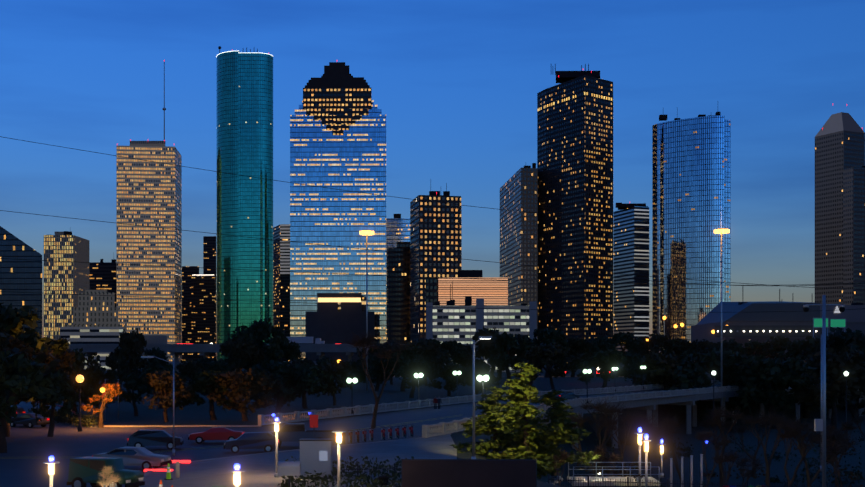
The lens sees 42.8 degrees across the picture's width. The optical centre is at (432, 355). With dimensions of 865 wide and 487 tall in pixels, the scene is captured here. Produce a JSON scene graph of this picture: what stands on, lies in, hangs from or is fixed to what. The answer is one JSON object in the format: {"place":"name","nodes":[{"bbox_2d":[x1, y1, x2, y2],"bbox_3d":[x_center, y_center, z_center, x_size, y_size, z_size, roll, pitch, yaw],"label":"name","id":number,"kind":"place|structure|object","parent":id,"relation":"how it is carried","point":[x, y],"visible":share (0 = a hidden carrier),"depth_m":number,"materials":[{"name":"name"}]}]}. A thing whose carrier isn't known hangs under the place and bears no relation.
{"place":"outdoors","nodes":[
{"label":"outdoors","id":0,"kind":"place"},
{"bbox_2d":[78,293,114,306],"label":"city hall tower","id":1,"kind":"structure","parent":0,"point":[89,300],"depth_m":723.84,"materials":[{"name":"grey concrete"}]},
{"bbox_2d":[139,434,456,486],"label":"plaza paving","id":2,"kind":"structure","parent":0,"point":[260,470],"depth_m":76.74,"materials":[{"name":"concrete"}]},
{"bbox_2d":[299,439,332,478],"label":"kiosk cabinet","id":3,"kind":"object","parent":2,"relation":"on","point":[316,455],"visible":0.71,"depth_m":67.21,"materials":[{"name":"grey metal"}]},
{"bbox_2d":[277,455,413,486],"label":"planting","id":4,"kind":"object","parent":2,"relation":"on","point":[375,481],"visible":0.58,"depth_m":65.67,"materials":[{"name":"green plant"}]},
{"bbox_2d":[0,385,788,486],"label":"road","id":5,"kind":"structure","parent":0,"point":[30,451],"depth_m":98.96,"materials":[{"name":"grey asphalt"}]},
{"bbox_2d":[67,456,144,486],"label":"jeep","id":6,"kind":"object","parent":5,"relation":"on","point":[83,471],"visible":0.92,"depth_m":61.52,"materials":[{"name":"green paint"}]},
{"bbox_2d":[92,447,171,469],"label":"silver sedan","id":7,"kind":"object","parent":5,"relation":"on","point":[144,458],"visible":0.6,"depth_m":73.28,"materials":[{"name":"grey paint"}]},
{"bbox_2d":[127,429,183,449],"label":"dark hatchback","id":8,"kind":"object","parent":5,"relation":"on","point":[142,438],"visible":0.83,"depth_m":89.24,"materials":[{"name":"black paint"}]},
{"bbox_2d":[188,427,242,443],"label":"red coupe","id":9,"kind":"object","parent":5,"relation":"on","point":[219,433],"visible":0.83,"depth_m":95.38,"materials":[{"name":"red paint"}]},
{"bbox_2d":[224,432,279,452],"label":"suv","id":10,"kind":"object","parent":5,"relation":"on","point":[265,441],"visible":0.98,"depth_m":86.31,"materials":[{"name":"blue paint"}]},
{"bbox_2d":[269,423,334,445],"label":"pickup car","id":11,"kind":"object","parent":5,"relation":"on","point":[291,432],"visible":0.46,"depth_m":91.39,"materials":[{"name":"black paint"}]},
{"bbox_2d":[334,425,412,443],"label":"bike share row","id":12,"kind":"object","parent":5,"relation":"on","point":[350,433],"visible":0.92,"depth_m":97.94,"materials":[{"name":"red metal"}]},
{"bbox_2d":[258,380,720,425],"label":"bridge balustrade","id":13,"kind":"object","parent":5,"relation":"on","point":[297,416],"visible":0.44,"depth_m":150.84,"materials":[{"name":"concrete"}]},
{"bbox_2d":[0,210,864,289],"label":"wire","id":14,"kind":"object","parent":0,"point":[427,255],"visible":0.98,"depth_m":46.53,"materials":[{"name":"black metal"}]},
{"bbox_2d":[0,0,864,376],"label":"sky","id":15,"kind":"structure","parent":0,"point":[456,84],"materials":[{"name":"blue"}]},
{"bbox_2d":[56,363,864,486],"bbox_3d":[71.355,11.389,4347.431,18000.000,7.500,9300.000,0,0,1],"label":"ground","id":16,"kind":"structure","parent":0,"point":[193,414],"depth_m":173.78,"materials":[{"name":"asphalt"},{"name":"green plant"}]},
{"bbox_2d":[0,336,33,436],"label":"autumn tree","id":17,"kind":"object","parent":16,"relation":"on","point":[18,344],"visible":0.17,"depth_m":101.76,"materials":[{"name":"orange plant"}]},
{"bbox_2d":[0,226,41,337],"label":"office building","id":18,"kind":"structure","parent":16,"relation":"on","point":[17,277],"depth_m":762.95,"materials":[{"name":"blue glass"}]},
{"bbox_2d":[0,350,56,452],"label":"oak tree","id":19,"kind":"object","parent":16,"relation":"on","point":[21,375],"visible":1,"depth_m":86.14,"materials":[{"name":"green plant"}]},
{"bbox_2d":[0,328,62,411],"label":"oak tree","id":20,"kind":"object","parent":16,"relation":"on","point":[52,365],"visible":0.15,"depth_m":100.17,"materials":[{"name":"green plant"}]},
{"bbox_2d":[0,303,69,401],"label":"oak tree","id":21,"kind":"object","parent":16,"relation":"on","point":[12,322],"visible":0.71,"depth_m":111.99,"materials":[{"name":"green plant"}]},
{"bbox_2d":[29,370,74,436],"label":"oak tree","id":22,"kind":"object","parent":16,"relation":"on","point":[63,386],"visible":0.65,"depth_m":103.57,"materials":[{"name":"green plant"}]},
{"bbox_2d":[23,341,85,409],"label":"oak tree","id":23,"kind":"object","parent":16,"relation":"on","point":[67,358],"visible":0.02,"depth_m":133.45,"materials":[{"name":"green plant"}]},
{"bbox_2d":[27,407,103,426],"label":"hedge","id":24,"kind":"object","parent":16,"relation":"on","point":[87,420],"visible":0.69,"depth_m":120.53,"materials":[{"name":"green plant"}]},
{"bbox_2d":[44,235,88,339],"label":"office building","id":25,"kind":"structure","parent":16,"relation":"on","point":[65,280],"depth_m":1003.99,"materials":[{"name":"concrete"}]},
{"bbox_2d":[58,348,108,411],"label":"oak tree","id":26,"kind":"object","parent":16,"relation":"on","point":[79,363],"visible":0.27,"depth_m":147.63,"materials":[{"name":"green plant"}]},
{"bbox_2d":[60,327,123,369],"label":"building","id":27,"kind":"structure","parent":16,"relation":"on","point":[92,335],"depth_m":561.00,"materials":[{"name":"grey concrete"}]},
{"bbox_2d":[73,307,117,324],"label":"city hall","id":28,"kind":"structure","parent":16,"relation":"on","point":[95,315],"depth_m":716.82,"materials":[{"name":"stone"}]},
{"bbox_2d":[71,364,124,409],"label":"oak tree","id":29,"kind":"object","parent":16,"relation":"on","point":[91,375],"visible":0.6,"depth_m":147.46,"materials":[{"name":"green plant"}]},
{"bbox_2d":[89,262,115,306],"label":"office building","id":30,"kind":"structure","parent":16,"relation":"on","point":[102,276],"depth_m":1154.00,"materials":[{"name":"grey glass"}]},
{"bbox_2d":[81,383,123,427],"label":"autumn tree","id":31,"kind":"object","parent":16,"relation":"on","point":[114,390],"visible":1,"depth_m":116.65,"materials":[{"name":"orange plant"}]},
{"bbox_2d":[105,329,149,391],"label":"oak tree","id":32,"kind":"object","parent":16,"relation":"on","point":[128,353],"visible":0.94,"depth_m":207.23,"materials":[{"name":"green plant"}]},
{"bbox_2d":[115,372,155,415],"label":"oak tree","id":33,"kind":"object","parent":16,"relation":"on","point":[135,382],"visible":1,"depth_m":137.68,"materials":[{"name":"green plant"}]},
{"bbox_2d":[116,145,181,360],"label":"skyscraper","id":34,"kind":"structure","parent":16,"relation":"on","point":[148,192],"depth_m":1132.03,"materials":[{"name":"concrete"}]},
{"bbox_2d":[142,370,194,421],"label":"oak tree","id":35,"kind":"object","parent":16,"relation":"on","point":[161,381],"visible":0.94,"depth_m":124.81,"materials":[{"name":"brown plant"}]},
{"bbox_2d":[182,266,198,360],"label":"tower","id":36,"kind":"structure","parent":16,"relation":"on","point":[187,272],"depth_m":1353.31,"materials":[{"name":"grey"}]},
{"bbox_2d":[191,276,214,360],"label":"tower","id":37,"kind":"structure","parent":16,"relation":"on","point":[202,319],"depth_m":1282.72,"materials":[{"name":"grey"}]},
{"bbox_2d":[203,236,215,359],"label":"tower","id":38,"kind":"structure","parent":16,"relation":"on","point":[209,253],"depth_m":1402.99,"materials":[{"name":"grey glass"}]},
{"bbox_2d":[189,369,233,419],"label":"oak tree","id":39,"kind":"object","parent":16,"relation":"on","point":[203,383],"visible":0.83,"depth_m":129.23,"materials":[{"name":"green plant"}]},
{"bbox_2d":[216,51,240,360],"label":"skyscraper","id":40,"kind":"structure","parent":16,"relation":"on","point":[226,182],"depth_m":1105.16,"materials":[{"name":"teal glass"}]},
{"bbox_2d":[219,337,265,371],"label":"oak tree","id":41,"kind":"object","parent":16,"relation":"on","point":[241,352],"visible":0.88,"depth_m":232.52,"materials":[{"name":"green plant"}]},
{"bbox_2d":[206,368,283,420],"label":"oak tree","id":42,"kind":"object","parent":16,"relation":"on","point":[245,385],"visible":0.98,"depth_m":127.75,"materials":[{"name":"green plant"}]},
{"bbox_2d":[223,317,284,375],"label":"oak tree","id":43,"kind":"object","parent":16,"relation":"on","point":[259,332],"visible":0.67,"depth_m":245.81,"materials":[{"name":"green plant"}]},
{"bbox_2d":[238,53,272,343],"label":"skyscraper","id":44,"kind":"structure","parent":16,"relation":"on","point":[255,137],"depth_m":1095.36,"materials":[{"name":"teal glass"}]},
{"bbox_2d":[69,344,477,371],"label":"freeway viaduct","id":45,"kind":"object","parent":16,"relation":"on","point":[176,350],"visible":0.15,"depth_m":479.85,"materials":[{"name":"concrete"}]},
{"bbox_2d":[273,274,289,360],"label":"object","id":46,"kind":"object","parent":16,"relation":"on","point":[281,298],"visible":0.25,"depth_m":1252.07,"materials":[{"name":"grey glass"}]},
{"bbox_2d":[273,224,289,275],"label":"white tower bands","id":47,"kind":"object","parent":46,"relation":"on","point":[281,255],"visible":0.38,"depth_m":1251.09,"materials":[{"name":"grey"}]},
{"bbox_2d":[261,335,302,371],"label":"oak tree","id":48,"kind":"object","parent":16,"relation":"on","point":[278,347],"visible":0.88,"depth_m":237.29,"materials":[{"name":"green plant"}]},
{"bbox_2d":[250,359,319,411],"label":"oak tree","id":49,"kind":"object","parent":16,"relation":"on","point":[291,378],"visible":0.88,"depth_m":148.10,"materials":[{"name":"green plant"}]},
{"bbox_2d":[293,363,333,408],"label":"oak tree","id":50,"kind":"object","parent":16,"relation":"on","point":[327,377],"visible":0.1,"depth_m":157.69,"materials":[{"name":"green plant"}]},
{"bbox_2d":[311,360,357,404],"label":"oak tree","id":51,"kind":"object","parent":16,"relation":"on","point":[340,371],"visible":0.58,"depth_m":167.44,"materials":[{"name":"green plant"}]},
{"bbox_2d":[290,115,385,359],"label":"skyscraper","id":52,"kind":"structure","parent":16,"relation":"on","point":[352,158],"depth_m":869.42,"materials":[{"name":"blue glass"}]},
{"bbox_2d":[306,311,374,361],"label":"building","id":53,"kind":"structure","parent":16,"relation":"on","point":[329,327],"depth_m":838.36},
{"bbox_2d":[349,343,404,390],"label":"oak tree","id":54,"kind":"object","parent":16,"relation":"on","point":[376,371],"visible":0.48,"depth_m":236.76,"materials":[{"name":"green plant"}]},
{"bbox_2d":[338,330,418,427],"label":"bare tree","id":55,"kind":"object","parent":16,"relation":"on","point":[363,343],"visible":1,"depth_m":113.77,"materials":[{"name":"brown plant"}]},
{"bbox_2d":[386,218,409,341],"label":"skyscraper","id":56,"kind":"structure","parent":16,"relation":"on","point":[397,229],"depth_m":1048.76,"materials":[{"name":"blue"}]},
{"bbox_2d":[387,248,409,343],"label":"skyscraper","id":57,"kind":"structure","parent":16,"relation":"on","point":[398,300],"depth_m":805.43,"materials":[{"name":"grey glass"}]},
{"bbox_2d":[380,342,419,391],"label":"oak tree","id":58,"kind":"object","parent":16,"relation":"on","point":[407,354],"visible":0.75,"depth_m":231.59,"materials":[{"name":"green plant"}]},
{"bbox_2d":[388,358,431,397],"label":"oak tree","id":59,"kind":"object","parent":16,"relation":"on","point":[412,367],"visible":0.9,"depth_m":197.09,"materials":[{"name":"green plant"}]},
{"bbox_2d":[406,339,452,385],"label":"oak tree","id":60,"kind":"object","parent":16,"relation":"on","point":[427,348],"visible":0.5,"depth_m":277.01,"materials":[{"name":"green plant"}]},
{"bbox_2d":[410,195,461,342],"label":"skyscraper","id":61,"kind":"structure","parent":16,"relation":"on","point":[435,228],"depth_m":741.47,"materials":[{"name":"brown"}]},
{"bbox_2d":[427,363,467,395],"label":"oak tree","id":62,"kind":"object","parent":16,"relation":"on","point":[445,372],"visible":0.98,"depth_m":206.91,"materials":[{"name":"green plant"}]},
{"bbox_2d":[426,277,507,305],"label":"building","id":63,"kind":"structure","parent":16,"relation":"on","point":[493,292],"depth_m":607.76,"materials":[{"name":"concrete"}]},
{"bbox_2d":[401,459,536,486],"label":"wall","id":64,"kind":"structure","parent":16,"relation":"on","point":[468,472],"depth_m":55.95,"materials":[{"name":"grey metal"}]},
{"bbox_2d":[460,363,500,393],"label":"oak tree","id":65,"kind":"object","parent":16,"relation":"on","point":[481,369],"visible":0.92,"depth_m":215.73,"materials":[{"name":"green plant"}]},
{"bbox_2d":[433,306,528,371],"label":"parking garage","id":66,"kind":"structure","parent":16,"relation":"on","point":[457,324],"depth_m":517.78,"materials":[{"name":"grey concrete"}]},
{"bbox_2d":[449,386,521,458],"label":"tree","id":67,"kind":"object","parent":16,"relation":"on","point":[488,403],"visible":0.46,"depth_m":87.61,"materials":[{"name":"green plant"}]},
{"bbox_2d":[472,326,509,380],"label":"oak tree","id":68,"kind":"object","parent":16,"relation":"on","point":[485,344],"visible":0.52,"depth_m":326.25,"materials":[{"name":"green plant"}]},
{"bbox_2d":[487,331,535,381],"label":"oak tree","id":69,"kind":"object","parent":16,"relation":"on","point":[509,345],"visible":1,"depth_m":296.29,"materials":[{"name":"green plant"}]},
{"bbox_2d":[500,168,537,339],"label":"skyscraper","id":70,"kind":"structure","parent":16,"relation":"on","point":[518,228],"depth_m":940.58,"materials":[{"name":"grey"}]},
{"bbox_2d":[469,362,577,474],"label":"cypress tree","id":71,"kind":"object","parent":16,"relation":"on","point":[533,444],"visible":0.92,"depth_m":83.51,"materials":[{"name":"green plant"}]},
{"bbox_2d":[532,326,568,377],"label":"oak tree","id":72,"kind":"object","parent":16,"relation":"on","point":[547,336],"visible":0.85,"depth_m":375.86,"materials":[{"name":"green plant"}]},
{"bbox_2d":[521,342,584,388],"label":"oak tree","id":73,"kind":"object","parent":16,"relation":"on","point":[551,354],"visible":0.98,"depth_m":245.71,"materials":[{"name":"green plant"}]},
{"bbox_2d":[537,390,601,478],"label":"tree","id":74,"kind":"object","parent":16,"relation":"on","point":[557,414],"visible":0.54,"depth_m":89.30,"materials":[{"name":"green plant"}]},
{"bbox_2d":[552,336,594,376],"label":"oak tree","id":75,"kind":"object","parent":16,"relation":"on","point":[576,345],"visible":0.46,"depth_m":384.56,"materials":[{"name":"green plant"}]},
{"bbox_2d":[537,96,612,360],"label":"skyscraper","id":76,"kind":"structure","parent":16,"relation":"on","point":[575,160],"depth_m":913.21,"materials":[{"name":"black glass"}]},
{"bbox_2d":[537,75,612,107],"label":"skyscraper top floors","id":77,"kind":"structure","parent":76,"relation":"attached to","point":[576,86],"depth_m":913.87,"materials":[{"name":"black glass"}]},
{"bbox_2d":[569,397,629,486],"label":"bare tree","id":78,"kind":"object","parent":16,"relation":"on","point":[603,409],"visible":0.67,"depth_m":116.91,"materials":[{"name":"brown plant"}]},
{"bbox_2d":[545,462,660,485],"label":"railing","id":79,"kind":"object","parent":16,"relation":"on","point":[652,480],"depth_m":88.90,"materials":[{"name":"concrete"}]},
{"bbox_2d":[578,348,627,389],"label":"oak tree","id":80,"kind":"object","parent":16,"relation":"on","point":[604,362],"visible":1,"depth_m":235.58,"materials":[{"name":"green plant"}]},
{"bbox_2d":[609,331,648,375],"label":"oak tree","id":81,"kind":"object","parent":16,"relation":"on","point":[628,341],"visible":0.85,"depth_m":393.94,"materials":[{"name":"green plant"}]},
{"bbox_2d":[616,352,645,383],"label":"oak tree","id":82,"kind":"object","parent":16,"relation":"on","point":[632,369],"visible":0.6,"depth_m":295.48,"materials":[{"name":"green plant"}]},
{"bbox_2d":[596,409,666,486],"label":"bare tree","id":83,"kind":"object","parent":16,"relation":"on","point":[629,419],"visible":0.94,"depth_m":108.26,"materials":[{"name":"brown plant"}]},
{"bbox_2d":[614,203,648,353],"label":"skyscraper","id":84,"kind":"structure","parent":16,"relation":"on","point":[631,240],"depth_m":1080.31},
{"bbox_2d":[634,350,699,416],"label":"oak tree","id":85,"kind":"object","parent":16,"relation":"on","point":[659,368],"visible":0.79,"depth_m":244.92,"materials":[{"name":"green plant"}]},
{"bbox_2d":[652,116,730,352],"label":"skyscraper","id":86,"kind":"structure","parent":16,"relation":"on","point":[691,185],"depth_m":856.08,"materials":[{"name":"blue glass"}]},
{"bbox_2d":[532,389,864,449],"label":"bridge deck","id":87,"kind":"structure","parent":16,"relation":"on","point":[651,404],"depth_m":211.82,"materials":[{"name":"concrete"}]},
{"bbox_2d":[422,384,813,437],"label":"bridge balustrade","id":88,"kind":"object","parent":87,"relation":"on","point":[442,428],"visible":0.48,"depth_m":172.14,"materials":[{"name":"concrete"}]},
{"bbox_2d":[548,475,864,486],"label":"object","id":89,"kind":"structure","parent":16,"relation":"on","point":[667,483],"depth_m":71.75,"materials":[{"name":"grey plant"}]},
{"bbox_2d":[693,428,733,486],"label":"tree","id":90,"kind":"object","parent":16,"relation":"on","point":[704,437],"visible":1,"depth_m":111.27,"materials":[{"name":"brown plant"}]},
{"bbox_2d":[575,423,864,486],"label":"scrub bank","id":91,"kind":"structure","parent":16,"relation":"on","point":[849,473],"depth_m":144.07,"materials":[{"name":"green plant"}]},
{"bbox_2d":[665,347,777,421],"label":"oak tree","id":92,"kind":"object","parent":16,"relation":"on","point":[736,366],"visible":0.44,"depth_m":234.32,"materials":[{"name":"green plant"}]},
{"bbox_2d":[710,448,765,486],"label":"tree","id":93,"kind":"object","parent":16,"relation":"on","point":[730,458],"visible":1,"depth_m":85.37,"materials":[{"name":"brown plant"}]},
{"bbox_2d":[747,335,791,364],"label":"oak tree","id":94,"kind":"object","parent":16,"relation":"on","point":[776,343],"visible":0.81,"depth_m":332.82,"materials":[{"name":"green plant"}]},
{"bbox_2d":[738,407,802,485],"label":"bare tree","id":95,"kind":"object","parent":16,"relation":"on","point":[772,420],"visible":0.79,"depth_m":118.00,"materials":[{"name":"brown plant"}]},
{"bbox_2d":[691,321,864,373],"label":"building","id":96,"kind":"structure","parent":16,"relation":"on","point":[700,332],"depth_m":426.03,"materials":[{"name":"grey concrete"}]},
{"bbox_2d":[696,301,819,324],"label":"roof","id":97,"kind":"structure","parent":96,"relation":"attached to","point":[756,311],"depth_m":425.45,"materials":[{"name":"grey metal"}]},
{"bbox_2d":[775,425,820,486],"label":"tree","id":98,"kind":"object","parent":16,"relation":"on","point":[786,436],"visible":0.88,"depth_m":107.00,"materials":[{"name":"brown plant"}]},
{"bbox_2d":[776,413,858,486],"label":"bare tree","id":99,"kind":"object","parent":16,"relation":"on","point":[796,425],"visible":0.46,"depth_m":107.38,"materials":[{"name":"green plant"}]},
{"bbox_2d":[803,295,844,486],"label":"camera pole","id":100,"kind":"object","parent":16,"relation":"on","point":[819,424],"visible":1,"depth_m":55.42,"materials":[{"name":"grey metal"}]},
{"bbox_2d":[789,346,864,428],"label":"oak tree","id":101,"kind":"object","parent":16,"relation":"on","point":[851,361],"visible":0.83,"depth_m":223.52,"materials":[{"name":"green plant"}]},
{"bbox_2d":[798,327,864,409],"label":"oak tree","id":102,"kind":"object","parent":16,"relation":"on","point":[839,339],"visible":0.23,"depth_m":307.20,"materials":[{"name":"green plant"}]},
{"bbox_2d":[813,423,854,486],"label":"bare tree","id":103,"kind":"object","parent":16,"relation":"on","point":[833,439],"visible":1,"depth_m":86.97,"materials":[{"name":"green plant"}]},
{"bbox_2d":[815,130,864,304],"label":"skyscraper","id":104,"kind":"structure","parent":16,"relation":"on","point":[837,153],"depth_m":994.35,"materials":[{"name":"concrete"}]},
{"bbox_2d":[815,112,864,136],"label":"pyramid","id":105,"kind":"object","parent":104,"relation":"on","point":[840,121],"visible":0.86,"depth_m":999.92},
{"bbox_2d":[715,325,826,336],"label":"arts centre garage","id":106,"kind":"structure","parent":0,"point":[766,330],"depth_m":406.00,"materials":[{"name":"grey concrete"}]},
{"bbox_2d":[820,305,864,321],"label":"arts centre wall","id":107,"kind":"structure","parent":0,"point":[857,314],"depth_m":424.96,"materials":[{"name":"grey concrete"}]},
{"bbox_2d":[843,167,864,304],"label":"skyscraper","id":108,"kind":"structure","parent":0,"point":[854,225],"depth_m":932.17,"materials":[{"name":"black glass"}]},
{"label":"heritage plaza crown","id":109,"kind":"object","parent":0,"visible":0},
{"bbox_2d":[303,87,370,108],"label":"floors","id":110,"kind":"structure","parent":109,"relation":"attached to","point":[338,98],"depth_m":868.80,"materials":[{"name":"black glass"}]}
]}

